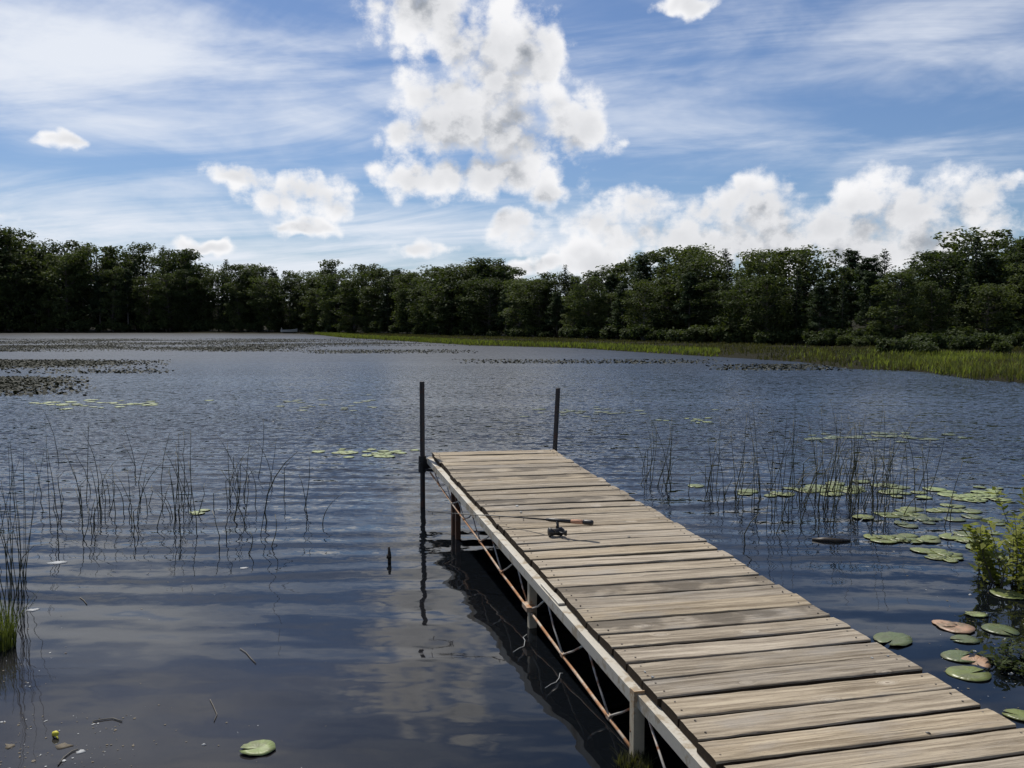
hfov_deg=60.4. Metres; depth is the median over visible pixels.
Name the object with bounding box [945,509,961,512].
lily pad
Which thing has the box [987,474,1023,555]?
leafy bush
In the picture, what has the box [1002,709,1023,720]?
lily pad
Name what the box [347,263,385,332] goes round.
leafy tree
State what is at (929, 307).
leafy tree
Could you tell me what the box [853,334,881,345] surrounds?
shrub
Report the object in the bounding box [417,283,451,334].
leafy tree
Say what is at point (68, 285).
pine tree
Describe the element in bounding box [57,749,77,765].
twig
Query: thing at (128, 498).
reed
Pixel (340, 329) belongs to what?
shrub
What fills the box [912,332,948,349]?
shrub
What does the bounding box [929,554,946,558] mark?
lily pad
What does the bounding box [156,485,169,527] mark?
reed
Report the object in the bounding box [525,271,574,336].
leafy tree
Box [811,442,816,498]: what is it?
reed
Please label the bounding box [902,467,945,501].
reed
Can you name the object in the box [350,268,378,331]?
leafy tree
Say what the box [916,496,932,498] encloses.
lily pad
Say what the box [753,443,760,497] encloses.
reed
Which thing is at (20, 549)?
reed
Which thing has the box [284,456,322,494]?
reed
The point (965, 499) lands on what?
lily pad
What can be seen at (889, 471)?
reed
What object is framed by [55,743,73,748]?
dead leaf
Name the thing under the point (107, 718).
twig
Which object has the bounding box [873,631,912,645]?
lily pad
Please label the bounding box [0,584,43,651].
grass clump
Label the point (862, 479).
reed
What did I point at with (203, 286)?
leafy tree
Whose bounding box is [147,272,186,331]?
leafy tree
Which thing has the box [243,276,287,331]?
leafy tree
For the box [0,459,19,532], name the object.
reed
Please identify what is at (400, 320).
leafy tree
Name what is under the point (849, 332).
shrub
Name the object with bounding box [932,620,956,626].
lily pad
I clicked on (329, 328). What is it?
shrub
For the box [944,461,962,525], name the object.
reed
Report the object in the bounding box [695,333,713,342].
shrub
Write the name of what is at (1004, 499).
lily pad
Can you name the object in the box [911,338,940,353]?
shrub
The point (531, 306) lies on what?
leafy tree
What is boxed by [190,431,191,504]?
reed
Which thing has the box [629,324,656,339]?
shrub
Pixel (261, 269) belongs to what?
leafy tree
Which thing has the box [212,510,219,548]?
reed
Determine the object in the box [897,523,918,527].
lily pad
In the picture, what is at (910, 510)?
lily pad
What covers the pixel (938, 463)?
reed
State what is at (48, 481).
reed
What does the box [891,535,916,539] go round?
lily pad
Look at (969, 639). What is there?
lily pad
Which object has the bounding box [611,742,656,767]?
grass tuft
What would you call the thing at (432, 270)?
leafy tree
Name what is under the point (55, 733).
lily bud
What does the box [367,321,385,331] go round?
shrub
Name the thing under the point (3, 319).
leafy tree
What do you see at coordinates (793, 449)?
reed
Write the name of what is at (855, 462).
reed
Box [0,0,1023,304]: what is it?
sky
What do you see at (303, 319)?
spruce tree
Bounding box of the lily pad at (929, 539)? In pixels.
[916,537,940,542]
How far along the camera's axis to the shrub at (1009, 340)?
50.87 m
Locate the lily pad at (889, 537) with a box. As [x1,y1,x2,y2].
[887,536,910,541]
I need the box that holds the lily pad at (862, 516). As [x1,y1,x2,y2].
[852,514,873,518]
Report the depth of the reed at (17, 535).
5.81 m
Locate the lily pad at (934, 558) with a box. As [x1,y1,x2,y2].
[924,555,942,559]
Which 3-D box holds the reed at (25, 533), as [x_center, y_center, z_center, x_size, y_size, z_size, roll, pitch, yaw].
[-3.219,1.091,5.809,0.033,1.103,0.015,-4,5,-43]
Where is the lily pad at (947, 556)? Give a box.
[946,554,963,559]
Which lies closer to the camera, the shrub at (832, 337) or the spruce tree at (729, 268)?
the shrub at (832, 337)
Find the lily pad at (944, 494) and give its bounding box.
[937,492,958,496]
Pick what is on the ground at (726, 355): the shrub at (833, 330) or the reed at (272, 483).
the shrub at (833, 330)
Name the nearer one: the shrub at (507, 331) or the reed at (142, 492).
the reed at (142, 492)
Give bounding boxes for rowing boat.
[281,328,296,331]
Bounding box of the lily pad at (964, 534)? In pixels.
[953,531,979,536]
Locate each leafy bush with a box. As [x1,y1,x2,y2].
[961,503,1023,589]
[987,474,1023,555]
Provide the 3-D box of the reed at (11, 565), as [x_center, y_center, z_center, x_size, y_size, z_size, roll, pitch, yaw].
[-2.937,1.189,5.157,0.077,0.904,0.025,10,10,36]
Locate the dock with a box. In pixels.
[418,381,1023,767]
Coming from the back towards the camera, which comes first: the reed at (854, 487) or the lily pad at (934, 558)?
the reed at (854, 487)
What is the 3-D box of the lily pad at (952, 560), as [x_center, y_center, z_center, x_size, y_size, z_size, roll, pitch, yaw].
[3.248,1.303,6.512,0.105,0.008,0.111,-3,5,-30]
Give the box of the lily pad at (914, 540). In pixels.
[905,538,924,542]
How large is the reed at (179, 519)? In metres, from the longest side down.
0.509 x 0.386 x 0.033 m
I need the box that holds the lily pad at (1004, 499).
[988,497,1011,500]
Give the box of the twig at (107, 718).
[93,718,121,721]
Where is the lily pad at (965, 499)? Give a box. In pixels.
[963,498,985,501]
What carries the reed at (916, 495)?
in the water
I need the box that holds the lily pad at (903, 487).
[890,485,910,488]
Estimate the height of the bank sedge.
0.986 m
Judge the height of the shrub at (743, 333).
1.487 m
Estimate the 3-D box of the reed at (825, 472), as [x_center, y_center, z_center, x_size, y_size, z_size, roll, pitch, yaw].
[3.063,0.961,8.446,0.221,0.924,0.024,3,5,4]
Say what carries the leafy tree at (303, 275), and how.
on the ground at (726, 355)
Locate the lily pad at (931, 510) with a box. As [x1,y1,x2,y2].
[926,509,942,512]
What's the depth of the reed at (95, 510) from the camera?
7.42 m
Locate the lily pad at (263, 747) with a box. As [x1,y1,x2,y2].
[240,739,275,755]
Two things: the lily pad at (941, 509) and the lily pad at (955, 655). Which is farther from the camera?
the lily pad at (941, 509)
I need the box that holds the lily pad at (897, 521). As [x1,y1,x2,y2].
[894,520,908,524]
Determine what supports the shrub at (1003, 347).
on the ground at (726, 355)
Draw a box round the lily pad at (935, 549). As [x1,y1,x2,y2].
[929,548,946,551]
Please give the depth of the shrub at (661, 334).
73.87 m
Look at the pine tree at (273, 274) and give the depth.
181.94 m
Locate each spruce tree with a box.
[122,257,146,330]
[147,263,163,329]
[150,246,166,319]
[216,274,227,331]
[247,277,260,331]
[297,291,311,331]
[370,275,397,332]
[557,265,571,336]
[626,271,643,328]
[638,254,674,328]
[714,257,740,340]
[716,248,735,326]
[781,267,813,342]
[794,262,813,342]
[817,263,856,329]
[833,281,850,344]
[852,254,882,329]
[859,249,895,332]
[897,256,920,332]
[948,276,979,331]
[949,233,995,331]
[998,262,1022,326]
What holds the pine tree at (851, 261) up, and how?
on the ground at (726, 355)
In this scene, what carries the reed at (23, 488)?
in the water
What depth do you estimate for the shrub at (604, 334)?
81.68 m
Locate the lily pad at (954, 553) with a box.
[934,550,962,556]
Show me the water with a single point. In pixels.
(406, 657)
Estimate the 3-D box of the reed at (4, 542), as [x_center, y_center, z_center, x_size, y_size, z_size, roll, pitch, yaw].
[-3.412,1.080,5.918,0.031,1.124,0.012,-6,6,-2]
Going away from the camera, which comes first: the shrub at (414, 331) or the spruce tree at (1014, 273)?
the spruce tree at (1014, 273)
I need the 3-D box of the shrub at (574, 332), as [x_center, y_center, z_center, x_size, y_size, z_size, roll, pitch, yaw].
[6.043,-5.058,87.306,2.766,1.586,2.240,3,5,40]
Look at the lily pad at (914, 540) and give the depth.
7.08 m
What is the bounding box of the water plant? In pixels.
[967,637,1023,677]
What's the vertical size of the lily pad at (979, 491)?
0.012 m
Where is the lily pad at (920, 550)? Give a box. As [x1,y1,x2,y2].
[910,547,932,553]
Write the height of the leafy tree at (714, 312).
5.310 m
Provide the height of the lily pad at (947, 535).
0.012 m
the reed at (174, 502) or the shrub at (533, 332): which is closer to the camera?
the reed at (174, 502)
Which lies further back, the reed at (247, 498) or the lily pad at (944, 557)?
the reed at (247, 498)
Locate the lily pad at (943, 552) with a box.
[927,550,951,555]
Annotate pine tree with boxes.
[21,248,52,326]
[57,252,84,330]
[112,268,139,323]
[268,271,278,318]
[309,275,336,319]
[326,279,354,317]
[379,269,401,314]
[466,264,500,335]
[493,289,514,336]
[545,291,566,337]
[568,275,579,312]
[572,283,590,322]
[593,272,623,322]
[605,283,635,339]
[625,253,656,338]
[673,271,705,327]
[800,282,838,330]
[829,248,862,327]
[832,256,887,330]
[848,270,893,326]
[958,250,1021,323]
[1003,239,1023,278]
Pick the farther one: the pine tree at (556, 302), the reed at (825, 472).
the pine tree at (556, 302)
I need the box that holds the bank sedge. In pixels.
[867,357,1023,381]
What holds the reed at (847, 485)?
in the water
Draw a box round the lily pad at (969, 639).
[950,635,979,643]
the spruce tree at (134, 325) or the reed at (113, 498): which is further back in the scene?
the spruce tree at (134, 325)
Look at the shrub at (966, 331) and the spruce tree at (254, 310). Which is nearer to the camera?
the shrub at (966, 331)
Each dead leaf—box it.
[5,744,14,748]
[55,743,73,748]
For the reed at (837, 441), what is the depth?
9.33 m
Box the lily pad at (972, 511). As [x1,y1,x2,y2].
[959,508,982,512]
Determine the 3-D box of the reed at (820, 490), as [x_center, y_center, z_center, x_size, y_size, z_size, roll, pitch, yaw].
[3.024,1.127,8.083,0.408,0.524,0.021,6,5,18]
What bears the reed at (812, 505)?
in the water
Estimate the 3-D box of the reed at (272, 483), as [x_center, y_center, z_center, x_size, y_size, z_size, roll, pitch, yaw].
[-2.041,1.074,7.786,0.304,0.964,0.012,0,4,0]
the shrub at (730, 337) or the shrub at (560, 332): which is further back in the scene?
the shrub at (560, 332)
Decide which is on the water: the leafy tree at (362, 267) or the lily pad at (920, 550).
the lily pad at (920, 550)
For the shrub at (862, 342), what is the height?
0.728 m
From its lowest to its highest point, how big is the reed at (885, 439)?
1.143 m
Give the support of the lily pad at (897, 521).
on the water
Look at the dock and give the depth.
4.01 m
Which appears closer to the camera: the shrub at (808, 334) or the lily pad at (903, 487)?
the lily pad at (903, 487)
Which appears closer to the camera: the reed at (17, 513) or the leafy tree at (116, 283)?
the reed at (17, 513)
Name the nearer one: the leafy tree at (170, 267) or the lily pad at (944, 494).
the lily pad at (944, 494)
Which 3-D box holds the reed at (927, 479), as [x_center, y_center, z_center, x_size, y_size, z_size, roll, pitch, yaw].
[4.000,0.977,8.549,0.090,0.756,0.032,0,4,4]
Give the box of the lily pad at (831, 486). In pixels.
[819,485,841,488]
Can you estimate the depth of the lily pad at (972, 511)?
8.21 m
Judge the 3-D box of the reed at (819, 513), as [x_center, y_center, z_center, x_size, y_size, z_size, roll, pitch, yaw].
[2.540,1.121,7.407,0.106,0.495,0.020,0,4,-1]
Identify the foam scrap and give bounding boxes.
[47,561,66,564]
[76,749,85,753]
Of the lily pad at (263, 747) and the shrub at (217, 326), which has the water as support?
the lily pad at (263, 747)
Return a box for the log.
[812,537,850,542]
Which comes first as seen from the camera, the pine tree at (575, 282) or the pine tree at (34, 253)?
the pine tree at (575, 282)
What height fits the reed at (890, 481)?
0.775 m
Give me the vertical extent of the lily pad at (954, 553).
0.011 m
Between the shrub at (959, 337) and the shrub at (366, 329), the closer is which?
the shrub at (959, 337)
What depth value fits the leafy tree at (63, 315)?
178.76 m
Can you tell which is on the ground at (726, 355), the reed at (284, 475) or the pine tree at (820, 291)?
the pine tree at (820, 291)
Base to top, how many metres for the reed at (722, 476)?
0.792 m
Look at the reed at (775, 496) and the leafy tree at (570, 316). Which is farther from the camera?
the leafy tree at (570, 316)
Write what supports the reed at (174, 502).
in the water
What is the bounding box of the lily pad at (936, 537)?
[920,535,939,538]
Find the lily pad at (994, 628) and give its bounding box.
[981,623,1019,635]
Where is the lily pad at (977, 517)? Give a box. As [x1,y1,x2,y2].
[961,514,982,518]
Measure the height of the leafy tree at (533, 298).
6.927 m
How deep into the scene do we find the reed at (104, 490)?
7.97 m
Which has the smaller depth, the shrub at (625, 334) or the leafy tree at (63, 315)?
the shrub at (625, 334)
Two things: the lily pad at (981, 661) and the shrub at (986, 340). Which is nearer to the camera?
the lily pad at (981, 661)
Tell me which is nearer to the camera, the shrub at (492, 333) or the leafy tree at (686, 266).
the leafy tree at (686, 266)
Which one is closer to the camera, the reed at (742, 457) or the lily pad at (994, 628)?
the lily pad at (994, 628)
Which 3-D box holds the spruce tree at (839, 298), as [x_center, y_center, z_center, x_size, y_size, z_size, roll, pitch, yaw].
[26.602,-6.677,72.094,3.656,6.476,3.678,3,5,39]
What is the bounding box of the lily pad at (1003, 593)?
[990,588,1023,598]
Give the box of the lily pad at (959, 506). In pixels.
[946,504,965,507]
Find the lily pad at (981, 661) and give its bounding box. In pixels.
[961,655,990,667]
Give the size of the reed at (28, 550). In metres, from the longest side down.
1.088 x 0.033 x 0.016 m
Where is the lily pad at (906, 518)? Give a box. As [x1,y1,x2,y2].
[899,516,914,519]
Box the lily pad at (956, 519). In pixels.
[944,517,965,520]
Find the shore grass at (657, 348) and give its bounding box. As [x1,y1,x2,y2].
[314,332,719,356]
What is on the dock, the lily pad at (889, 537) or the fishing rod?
the fishing rod
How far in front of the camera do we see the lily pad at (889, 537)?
7.14 m
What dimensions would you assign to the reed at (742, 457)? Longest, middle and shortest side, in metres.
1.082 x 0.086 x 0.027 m
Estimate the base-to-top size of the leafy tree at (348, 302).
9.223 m
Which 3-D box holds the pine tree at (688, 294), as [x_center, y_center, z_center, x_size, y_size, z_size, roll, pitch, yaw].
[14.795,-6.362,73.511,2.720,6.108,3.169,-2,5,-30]
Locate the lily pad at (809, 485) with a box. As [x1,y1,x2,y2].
[805,484,828,488]
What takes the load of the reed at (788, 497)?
in the water
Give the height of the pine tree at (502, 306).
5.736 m
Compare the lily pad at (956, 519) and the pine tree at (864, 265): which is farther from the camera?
the pine tree at (864, 265)
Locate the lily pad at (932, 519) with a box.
[913,516,935,520]
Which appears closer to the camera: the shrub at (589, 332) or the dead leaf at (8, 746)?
the dead leaf at (8, 746)
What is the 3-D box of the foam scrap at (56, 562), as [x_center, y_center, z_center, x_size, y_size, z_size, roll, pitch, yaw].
[-3.338,1.315,6.460,0.125,0.014,0.101,-3,5,-39]
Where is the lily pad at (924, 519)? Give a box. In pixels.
[907,516,928,520]
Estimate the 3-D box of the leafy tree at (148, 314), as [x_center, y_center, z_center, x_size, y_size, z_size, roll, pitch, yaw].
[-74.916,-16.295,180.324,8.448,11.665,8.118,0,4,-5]
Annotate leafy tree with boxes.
[0,225,55,330]
[0,234,26,330]
[0,251,49,330]
[0,261,28,331]
[12,254,45,330]
[32,269,61,330]
[35,255,75,330]
[37,238,98,328]
[38,252,90,330]
[51,242,131,330]
[88,263,138,330]
[97,266,128,330]
[108,252,151,328]
[126,242,161,323]
[126,276,165,327]
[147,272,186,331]
[151,248,213,328]
[155,248,201,329]
[158,265,187,330]
[170,269,206,331]
[182,267,217,330]
[182,278,217,322]
[195,268,234,330]
[207,263,272,330]
[222,281,250,331]
[233,265,279,330]
[236,263,267,299]
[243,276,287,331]
[264,277,307,331]
[278,270,303,321]
[286,275,321,331]
[293,270,320,315]
[299,288,331,331]
[306,259,354,324]
[314,272,359,332]
[330,280,372,332]
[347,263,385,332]
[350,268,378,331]
[355,286,389,332]
[357,268,409,332]
[386,271,434,326]
[389,273,428,333]
[392,288,418,333]
[402,264,460,333]
[406,291,435,333]
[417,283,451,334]
[421,262,496,331]
[424,273,458,315]
[429,283,467,335]
[454,279,492,332]
[458,257,517,328]
[459,276,512,335]
[488,264,527,335]
[497,280,536,332]
[501,278,525,329]
[514,277,560,336]
[521,278,552,320]
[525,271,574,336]
[559,295,587,337]
[565,275,606,330]
[566,269,623,336]
[588,293,621,337]
[590,263,634,336]
[615,250,672,328]
[619,279,667,328]
[643,284,691,339]
[648,244,726,339]
[650,243,719,327]
[659,255,739,329]
[690,280,743,341]
[712,278,776,342]
[727,249,793,328]
[730,248,786,329]
[739,274,799,343]
[755,244,844,342]
[818,266,856,332]
[865,268,927,339]
[872,273,924,332]
[895,250,981,326]
[903,249,980,332]
[911,281,956,334]
[922,226,1018,325]
[950,283,1023,333]
[979,251,1023,328]
[997,236,1023,325]
[998,263,1023,325]
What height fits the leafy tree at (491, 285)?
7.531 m
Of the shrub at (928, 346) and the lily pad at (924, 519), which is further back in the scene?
the shrub at (928, 346)
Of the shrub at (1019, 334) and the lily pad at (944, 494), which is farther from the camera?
the shrub at (1019, 334)
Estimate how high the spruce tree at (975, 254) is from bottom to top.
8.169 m
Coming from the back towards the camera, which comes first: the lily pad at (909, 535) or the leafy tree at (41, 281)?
the leafy tree at (41, 281)
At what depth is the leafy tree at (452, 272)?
111.56 m
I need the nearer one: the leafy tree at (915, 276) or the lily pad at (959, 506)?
the lily pad at (959, 506)
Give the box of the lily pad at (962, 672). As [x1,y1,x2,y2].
[945,665,991,680]
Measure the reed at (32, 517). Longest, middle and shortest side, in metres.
1.215 x 0.029 x 0.013 m
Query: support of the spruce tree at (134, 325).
on the ground at (726, 355)
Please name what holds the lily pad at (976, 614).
on the water
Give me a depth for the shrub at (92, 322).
179.32 m
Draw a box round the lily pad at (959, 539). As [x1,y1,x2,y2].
[956,537,972,542]
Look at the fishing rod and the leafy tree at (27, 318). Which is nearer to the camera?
the fishing rod
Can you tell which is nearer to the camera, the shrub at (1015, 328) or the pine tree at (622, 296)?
the shrub at (1015, 328)
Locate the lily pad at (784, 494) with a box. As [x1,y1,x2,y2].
[776,492,794,495]
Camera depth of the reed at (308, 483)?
8.31 m
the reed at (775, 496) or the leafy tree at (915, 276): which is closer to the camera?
the reed at (775, 496)
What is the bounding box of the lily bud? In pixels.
[52,731,58,738]
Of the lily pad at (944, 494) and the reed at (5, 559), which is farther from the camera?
the lily pad at (944, 494)
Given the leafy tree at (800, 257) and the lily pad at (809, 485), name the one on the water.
the lily pad at (809, 485)
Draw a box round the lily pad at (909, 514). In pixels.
[906,513,926,516]
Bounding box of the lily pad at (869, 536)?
[863,534,882,538]
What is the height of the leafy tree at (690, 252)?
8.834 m
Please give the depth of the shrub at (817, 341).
59.40 m
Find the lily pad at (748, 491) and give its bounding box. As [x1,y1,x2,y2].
[737,489,758,492]
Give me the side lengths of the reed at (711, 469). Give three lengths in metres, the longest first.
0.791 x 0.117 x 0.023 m
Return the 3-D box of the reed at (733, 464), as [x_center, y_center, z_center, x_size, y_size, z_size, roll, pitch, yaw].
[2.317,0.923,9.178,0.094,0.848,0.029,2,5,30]
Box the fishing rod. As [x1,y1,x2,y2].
[428,511,593,536]
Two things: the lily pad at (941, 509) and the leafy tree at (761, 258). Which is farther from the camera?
the leafy tree at (761, 258)
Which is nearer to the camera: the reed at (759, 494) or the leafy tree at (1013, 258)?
the reed at (759, 494)
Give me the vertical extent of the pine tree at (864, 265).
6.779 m
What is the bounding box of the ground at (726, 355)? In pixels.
[0,290,1023,382]
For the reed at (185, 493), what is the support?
in the water
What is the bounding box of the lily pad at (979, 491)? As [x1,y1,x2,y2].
[970,490,988,493]
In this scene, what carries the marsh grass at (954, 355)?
on the ground at (726, 355)
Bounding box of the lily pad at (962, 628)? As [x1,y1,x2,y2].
[936,621,974,632]
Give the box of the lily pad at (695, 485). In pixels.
[688,484,703,487]
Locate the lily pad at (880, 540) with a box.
[870,538,898,542]
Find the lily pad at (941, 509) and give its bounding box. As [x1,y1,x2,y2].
[932,507,954,511]
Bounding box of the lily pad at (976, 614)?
[965,611,987,616]
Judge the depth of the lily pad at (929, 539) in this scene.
7.11 m
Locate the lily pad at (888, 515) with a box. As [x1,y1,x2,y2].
[879,512,901,517]
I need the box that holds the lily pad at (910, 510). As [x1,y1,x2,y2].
[895,509,916,511]
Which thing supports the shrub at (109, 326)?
on the ground at (726, 355)
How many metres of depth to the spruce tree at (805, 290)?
69.42 m
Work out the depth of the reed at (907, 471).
8.74 m
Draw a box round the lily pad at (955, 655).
[940,650,975,662]
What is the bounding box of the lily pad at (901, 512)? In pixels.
[892,511,913,515]
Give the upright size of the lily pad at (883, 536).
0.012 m
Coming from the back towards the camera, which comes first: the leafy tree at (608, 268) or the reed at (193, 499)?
the leafy tree at (608, 268)
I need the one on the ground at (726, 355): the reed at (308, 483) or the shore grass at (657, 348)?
the shore grass at (657, 348)
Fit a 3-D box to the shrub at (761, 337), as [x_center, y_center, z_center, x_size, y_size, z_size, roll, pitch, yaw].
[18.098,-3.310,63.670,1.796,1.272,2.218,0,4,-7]
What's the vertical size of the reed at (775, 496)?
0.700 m
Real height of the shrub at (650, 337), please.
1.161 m
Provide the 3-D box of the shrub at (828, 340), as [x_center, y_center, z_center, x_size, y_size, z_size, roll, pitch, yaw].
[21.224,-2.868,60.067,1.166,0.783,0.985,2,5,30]
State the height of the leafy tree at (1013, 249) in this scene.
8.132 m
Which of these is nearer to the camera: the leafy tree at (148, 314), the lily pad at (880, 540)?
the lily pad at (880, 540)
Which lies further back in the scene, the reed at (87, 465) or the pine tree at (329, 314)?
the pine tree at (329, 314)
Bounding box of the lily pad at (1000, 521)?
[983,518,1003,522]
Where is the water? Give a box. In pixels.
[0,333,1023,767]
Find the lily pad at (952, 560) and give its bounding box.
[942,558,958,561]
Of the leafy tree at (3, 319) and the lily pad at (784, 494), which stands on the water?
the lily pad at (784, 494)
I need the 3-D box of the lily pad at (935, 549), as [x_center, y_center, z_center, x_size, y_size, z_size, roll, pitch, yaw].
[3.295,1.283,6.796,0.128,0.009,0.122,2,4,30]
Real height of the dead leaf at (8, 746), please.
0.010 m
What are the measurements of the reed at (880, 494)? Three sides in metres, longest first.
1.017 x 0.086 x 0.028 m
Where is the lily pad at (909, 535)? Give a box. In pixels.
[898,533,918,536]
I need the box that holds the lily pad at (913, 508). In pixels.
[900,507,923,511]
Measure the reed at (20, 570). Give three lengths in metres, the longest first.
0.704 x 0.314 x 0.017 m
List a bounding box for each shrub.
[76,318,97,330]
[105,323,115,331]
[214,322,228,331]
[234,321,245,331]
[243,322,264,331]
[265,323,276,331]
[273,321,290,330]
[303,325,317,332]
[317,320,334,329]
[324,323,340,332]
[337,321,353,331]
[362,326,373,333]
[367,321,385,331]
[388,323,400,333]
[400,326,412,333]
[412,328,421,333]
[459,330,472,335]
[486,329,500,336]
[504,327,513,336]
[509,326,529,336]
[525,327,541,337]
[539,331,554,337]
[558,327,566,336]
[563,325,583,337]
[579,327,600,337]
[599,324,626,338]
[599,331,614,339]
[619,326,642,340]
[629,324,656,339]
[644,332,662,340]
[656,327,670,340]
[664,327,692,342]
[679,324,708,342]
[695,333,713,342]
[707,324,734,342]
[720,330,745,343]
[732,327,754,342]
[753,330,775,343]
[785,328,809,344]
[801,329,826,345]
[807,335,825,345]
[818,328,843,338]
[818,331,841,344]
[821,336,831,345]
[835,335,856,346]
[844,327,865,338]
[852,338,868,346]
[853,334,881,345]
[862,323,904,338]
[875,335,914,352]
[899,330,916,336]
[902,332,926,339]
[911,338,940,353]
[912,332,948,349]
[931,326,960,335]
[944,325,976,337]
[944,335,955,347]
[948,339,978,350]
[951,334,977,350]
[973,344,987,349]
[976,332,1007,350]
[980,324,1020,335]
[991,341,1013,353]
[995,323,1023,335]
[997,333,1014,346]
[1001,334,1023,347]
[1012,332,1023,343]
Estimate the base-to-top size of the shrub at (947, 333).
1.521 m
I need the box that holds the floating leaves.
[0,338,854,396]
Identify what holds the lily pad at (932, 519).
on the water
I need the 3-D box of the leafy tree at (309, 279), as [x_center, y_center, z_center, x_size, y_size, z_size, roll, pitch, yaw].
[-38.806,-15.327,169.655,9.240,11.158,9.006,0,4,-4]
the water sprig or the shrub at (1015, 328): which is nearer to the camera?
the water sprig
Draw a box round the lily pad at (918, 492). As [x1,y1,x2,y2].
[910,491,926,493]
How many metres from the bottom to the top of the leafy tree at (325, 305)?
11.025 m
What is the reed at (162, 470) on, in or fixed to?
in the water
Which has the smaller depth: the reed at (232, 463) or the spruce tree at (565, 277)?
the reed at (232, 463)
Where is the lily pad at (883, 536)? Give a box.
[875,535,895,538]
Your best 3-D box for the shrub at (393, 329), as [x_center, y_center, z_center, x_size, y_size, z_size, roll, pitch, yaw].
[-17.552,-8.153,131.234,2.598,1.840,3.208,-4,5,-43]
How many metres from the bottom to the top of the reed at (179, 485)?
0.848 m
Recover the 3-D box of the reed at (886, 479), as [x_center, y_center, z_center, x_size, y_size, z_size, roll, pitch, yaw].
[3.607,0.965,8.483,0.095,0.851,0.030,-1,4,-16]
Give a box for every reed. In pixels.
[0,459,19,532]
[0,488,23,567]
[0,507,9,578]
[0,529,14,591]
[0,579,6,611]
[1,482,17,599]
[3,472,11,606]
[4,516,50,600]
[8,450,11,598]
[8,513,15,612]
[10,445,21,601]
[11,453,22,577]
[12,485,22,588]
[14,539,80,604]
[17,505,20,597]
[21,483,34,608]
[23,447,44,571]
[23,450,24,611]
[24,485,25,588]
[34,459,43,510]
[46,436,50,521]
[47,449,58,520]
[51,491,58,544]
[58,465,91,505]
[60,486,63,523]
[72,466,80,506]
[75,488,83,536]
[80,471,124,513]
[83,432,98,494]
[86,424,88,499]
[93,485,109,530]
[97,468,133,513]
[98,466,105,516]
[109,481,114,515]
[112,468,115,522]
[115,474,131,522]
[127,470,130,515]
[133,501,174,536]
[137,467,157,516]
[137,473,145,525]
[138,451,147,499]
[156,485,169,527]
[161,433,169,505]
[164,451,183,516]
[168,470,174,528]
[173,466,191,515]
[175,433,178,510]
[175,452,188,507]
[175,461,179,510]
[178,496,223,537]
[182,432,184,497]
[188,461,196,529]
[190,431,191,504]
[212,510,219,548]
[217,436,238,488]
[221,470,244,524]
[227,445,230,500]
[234,463,238,517]
[244,442,249,500]
[244,477,248,520]
[258,422,263,477]
[260,445,275,534]
[265,451,297,521]
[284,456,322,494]
[304,460,309,509]
[649,416,670,488]
[649,434,656,488]
[665,458,709,490]
[707,439,711,495]
[714,446,723,506]
[716,420,720,485]
[731,437,735,490]
[735,419,746,492]
[744,513,758,544]
[749,417,758,497]
[751,452,754,504]
[753,410,759,487]
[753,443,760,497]
[754,453,760,521]
[766,422,773,521]
[770,419,782,508]
[771,434,792,489]
[774,467,775,520]
[775,418,786,503]
[782,436,798,514]
[782,436,820,493]
[784,466,818,509]
[788,480,821,515]
[792,419,793,494]
[796,480,815,524]
[799,466,836,521]
[800,468,816,524]
[803,451,823,507]
[809,489,819,531]
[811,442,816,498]
[817,482,836,513]
[818,437,846,504]
[821,409,823,498]
[822,452,835,506]
[823,423,855,515]
[824,434,839,512]
[829,466,842,524]
[830,399,840,486]
[833,415,841,492]
[833,461,835,514]
[833,462,846,525]
[835,447,853,506]
[839,449,850,511]
[846,416,851,500]
[846,416,864,496]
[846,422,859,494]
[849,433,855,510]
[851,419,856,493]
[852,452,859,511]
[854,426,856,496]
[857,480,905,518]
[860,463,872,514]
[861,459,899,498]
[864,411,882,508]
[864,433,873,493]
[864,464,876,512]
[871,446,893,530]
[876,477,914,519]
[878,450,887,511]
[879,458,884,510]
[882,411,885,487]
[882,448,893,497]
[883,502,906,530]
[884,412,920,484]
[884,441,890,505]
[887,453,890,510]
[894,425,910,511]
[902,433,907,499]
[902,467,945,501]
[904,479,944,514]
[914,454,941,510]
[920,447,927,504]
[929,426,945,490]
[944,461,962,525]
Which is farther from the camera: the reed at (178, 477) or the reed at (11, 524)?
the reed at (178, 477)
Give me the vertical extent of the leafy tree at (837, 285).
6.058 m
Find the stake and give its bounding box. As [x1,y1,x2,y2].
[386,547,390,562]
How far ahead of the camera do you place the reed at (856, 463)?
8.85 m
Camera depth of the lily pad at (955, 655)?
4.64 m
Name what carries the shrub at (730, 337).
on the ground at (726, 355)
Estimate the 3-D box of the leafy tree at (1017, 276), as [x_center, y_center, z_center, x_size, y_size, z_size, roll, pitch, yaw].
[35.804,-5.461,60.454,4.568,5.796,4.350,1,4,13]
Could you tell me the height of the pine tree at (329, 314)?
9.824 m
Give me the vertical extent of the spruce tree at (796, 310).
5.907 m
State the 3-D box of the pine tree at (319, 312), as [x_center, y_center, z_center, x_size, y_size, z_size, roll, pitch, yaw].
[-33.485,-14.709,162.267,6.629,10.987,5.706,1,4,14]
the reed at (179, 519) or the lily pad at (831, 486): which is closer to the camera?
the reed at (179, 519)
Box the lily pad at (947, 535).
[938,533,961,538]
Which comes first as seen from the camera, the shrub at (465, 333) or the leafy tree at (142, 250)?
the shrub at (465, 333)
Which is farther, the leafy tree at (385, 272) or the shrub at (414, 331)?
the leafy tree at (385, 272)
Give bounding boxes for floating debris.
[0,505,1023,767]
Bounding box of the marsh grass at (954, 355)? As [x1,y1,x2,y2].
[790,345,1023,380]
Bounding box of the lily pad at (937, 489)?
[922,487,946,490]

